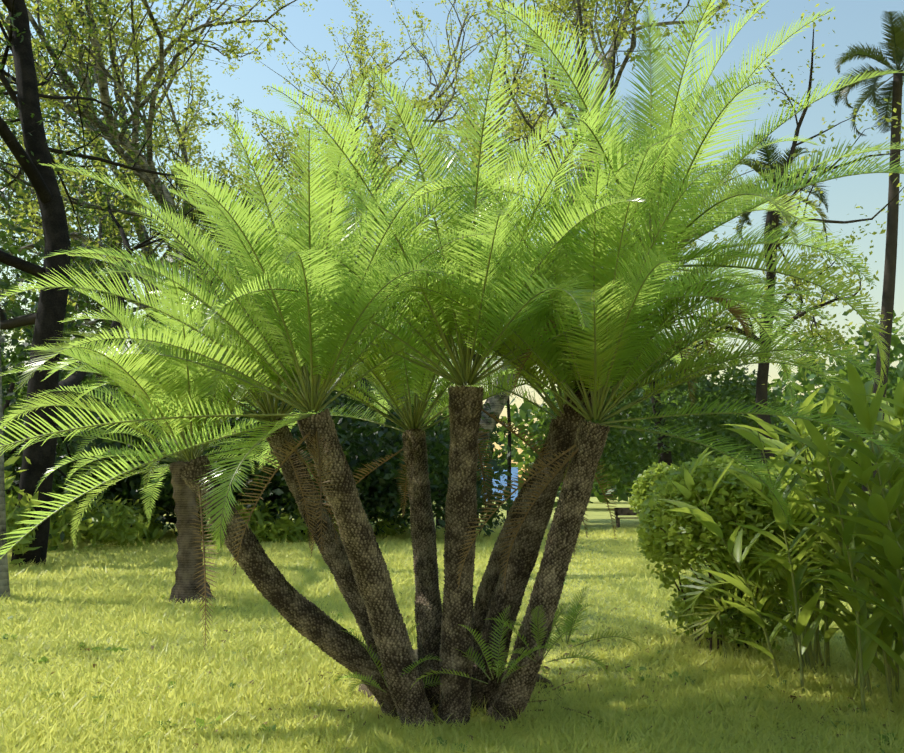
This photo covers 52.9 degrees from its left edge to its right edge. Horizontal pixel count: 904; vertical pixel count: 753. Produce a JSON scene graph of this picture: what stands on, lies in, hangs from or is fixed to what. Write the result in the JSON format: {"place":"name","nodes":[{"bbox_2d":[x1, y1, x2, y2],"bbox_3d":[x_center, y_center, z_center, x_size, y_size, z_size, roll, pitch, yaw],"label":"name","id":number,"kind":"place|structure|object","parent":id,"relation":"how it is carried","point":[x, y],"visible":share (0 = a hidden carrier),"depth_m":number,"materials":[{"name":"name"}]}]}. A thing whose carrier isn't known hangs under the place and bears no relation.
{"place":"outdoors","nodes":[
{"label":"outdoors","id":0,"kind":"place"},
{"bbox_2d":[0,497,903,752],"bbox_3d":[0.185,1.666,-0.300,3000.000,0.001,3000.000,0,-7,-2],"label":"lawn ground","id":1,"kind":"structure","parent":0,"point":[597,513],"depth_m":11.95,"materials":[{"name":"green plant"}]},
{"bbox_2d":[0,337,10,598],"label":"tree trunk","id":2,"kind":"object","parent":1,"relation":"on","point":[4,580],"visible":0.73,"depth_m":14.28,"materials":[{"name":"grey plant"}]},
{"bbox_2d":[0,0,168,409],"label":"tall tree","id":3,"kind":"object","parent":1,"relation":"on","point":[14,241],"visible":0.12,"depth_m":46.70,"materials":[{"name":"green plant"}]},
{"bbox_2d":[7,347,312,604],"bbox_3d":[-4.183,1.550,14.175,3.833,4.131,4.619,-4,-8,26],"label":"cycad palm","id":4,"kind":"object","parent":1,"relation":"on","point":[186,584],"visible":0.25,"depth_m":13.83,"materials":[{"name":"green plant"}]},
{"bbox_2d":[0,0,329,345],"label":"tall tree","id":5,"kind":"object","parent":1,"relation":"on","point":[165,90],"visible":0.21,"depth_m":52.40,"materials":[{"name":"green plant"}]},
{"bbox_2d":[0,0,352,566],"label":"dark tree","id":6,"kind":"object","parent":1,"relation":"on","point":[52,302],"visible":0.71,"depth_m":23.17,"materials":[{"name":"green plant"}]},
{"bbox_2d":[0,0,369,529],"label":"tall tree","id":7,"kind":"object","parent":1,"relation":"on","point":[134,44],"visible":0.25,"depth_m":37.50,"materials":[{"name":"green plant"}]},
{"bbox_2d":[4,456,410,565],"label":"ground shrubs","id":8,"kind":"object","parent":1,"relation":"on","point":[110,524],"depth_m":26.31,"materials":[{"name":"green plant"}]},
{"bbox_2d":[157,193,313,529],"bbox_3d":[-9.017,-0.823,37.398,6.586,14.705,6.597,2,-7,-16],"label":"tree","id":9,"kind":"object","parent":1,"relation":"on","point":[192,215],"visible":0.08,"depth_m":37.01,"materials":[{"name":"green plant"}]},
{"bbox_2d":[0,210,517,550],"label":"dark treeline","id":10,"kind":"object","parent":1,"relation":"on","point":[22,353],"visible":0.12,"depth_m":27.81,"materials":[{"name":"green plant"}]},
{"bbox_2d":[3,379,526,543],"bbox_3d":[-10.232,3.469,32.672,26.905,8.228,12.012,0,-7,-2],"label":"dark hedge","id":11,"kind":"object","parent":1,"relation":"on","point":[372,486],"depth_m":30.07,"materials":[{"name":"green plant"}]},
{"bbox_2d":[243,0,603,514],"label":"tall tree","id":12,"kind":"object","parent":1,"relation":"on","point":[366,67],"visible":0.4,"depth_m":59.55,"materials":[{"name":"green plant"}]},
{"bbox_2d":[0,0,903,728],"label":"cycad palm clump","id":13,"kind":"object","parent":1,"relation":"on","point":[314,308],"visible":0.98,"depth_m":6.50,"materials":[{"name":"green plant"}]},
{"bbox_2d":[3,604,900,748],"bbox_3d":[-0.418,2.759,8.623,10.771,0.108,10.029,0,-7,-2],"label":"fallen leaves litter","id":14,"kind":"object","parent":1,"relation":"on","point":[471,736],"visible":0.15,"depth_m":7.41,"materials":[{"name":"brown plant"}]},
{"bbox_2d":[1,310,903,509],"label":"treeline","id":15,"kind":"object","parent":1,"relation":"on","point":[527,410],"visible":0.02,"depth_m":79.65,"materials":[{"name":"green plant"}]},
{"bbox_2d":[358,667,551,698],"bbox_3d":[0.041,2.634,7.806,1.732,0.214,1.698,0,-7,-2],"label":"cycad soil mound","id":16,"kind":"object","parent":1,"relation":"on","point":[365,689],"visible":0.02,"depth_m":7.70,"materials":[{"name":"brown soil"}]},
{"bbox_2d":[422,318,510,525],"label":"thin trees","id":17,"kind":"object","parent":1,"relation":"on","point":[509,440],"depth_m":49.66,"materials":[{"name":"brown plant"}]},
{"bbox_2d":[295,0,767,528],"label":"tall tree","id":18,"kind":"object","parent":1,"relation":"on","point":[579,8],"visible":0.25,"depth_m":40.16,"materials":[{"name":"green plant"}]},
{"bbox_2d":[614,508,639,527],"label":"bench","id":19,"kind":"object","parent":1,"relation":"on","point":[624,511],"visible":0.46,"depth_m":40.88,"materials":[{"name":"brown wood"}]},
{"bbox_2d":[431,381,852,496],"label":"forest wall","id":20,"kind":"structure","parent":1,"relation":"on","point":[592,494],"depth_m":225.14,"materials":[{"name":"green plant"}]},
{"bbox_2d":[628,461,679,565],"bbox_3d":[4.476,2.997,19.235,1.426,2.404,1.530,0,-7,-2],"label":"bush","id":21,"kind":"object","parent":1,"relation":"on","point":[647,479],"visible":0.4,"depth_m":19.08,"materials":[{"name":"green plant"}]},
{"bbox_2d":[527,325,796,499],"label":"dense tree","id":22,"kind":"object","parent":1,"relation":"on","point":[662,448],"visible":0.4,"depth_m":40.79,"materials":[{"name":"green plant"}]},
{"bbox_2d":[636,452,828,656],"bbox_3d":[3.005,1.912,9.864,1.933,2.146,3.055,0,-7,-2],"label":"hedge bush","id":23,"kind":"object","parent":1,"relation":"on","point":[669,538],"visible":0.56,"depth_m":9.12,"materials":[{"name":"green plant"}]},
{"bbox_2d":[673,483,873,672],"bbox_3d":[3.059,1.875,8.579,1.888,1.895,1.932,2,-7,-13],"label":"areca palm clump","id":24,"kind":"object","parent":1,"relation":"on","point":[760,580],"visible":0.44,"depth_m":8.43,"materials":[{"name":"green plant"}]},
{"bbox_2d":[718,134,836,461],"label":"royal palm tree","id":25,"kind":"object","parent":1,"relation":"on","point":[767,151],"visible":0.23,"depth_m":47.46,"materials":[{"name":"green plant"}]},
{"bbox_2d":[659,361,903,714],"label":"ginger clump","id":26,"kind":"object","parent":1,"relation":"on","point":[861,574],"visible":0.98,"depth_m":7.40,"materials":[{"name":"green plant"}]},
{"bbox_2d":[662,0,903,463],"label":"yellow tree","id":27,"kind":"object","parent":1,"relation":"on","point":[762,384],"visible":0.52,"depth_m":33.92,"materials":[{"name":"green plant"}]},
{"bbox_2d":[832,11,903,495],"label":"royal palm tree","id":28,"kind":"object","parent":1,"relation":"on","point":[895,45],"visible":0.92,"depth_m":41.88,"materials":[{"name":"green plant"}]},
{"bbox_2d":[0,0,903,479],"label":"sky","id":29,"kind":"structure","parent":0,"point":[856,21],"materials":[{"name":"blue"}]},
{"bbox_2d":[479,467,517,500],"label":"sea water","id":30,"kind":"structure","parent":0,"point":[514,470],"depth_m":67.58,"materials":[{"name":"blue liquid"}]}
]}

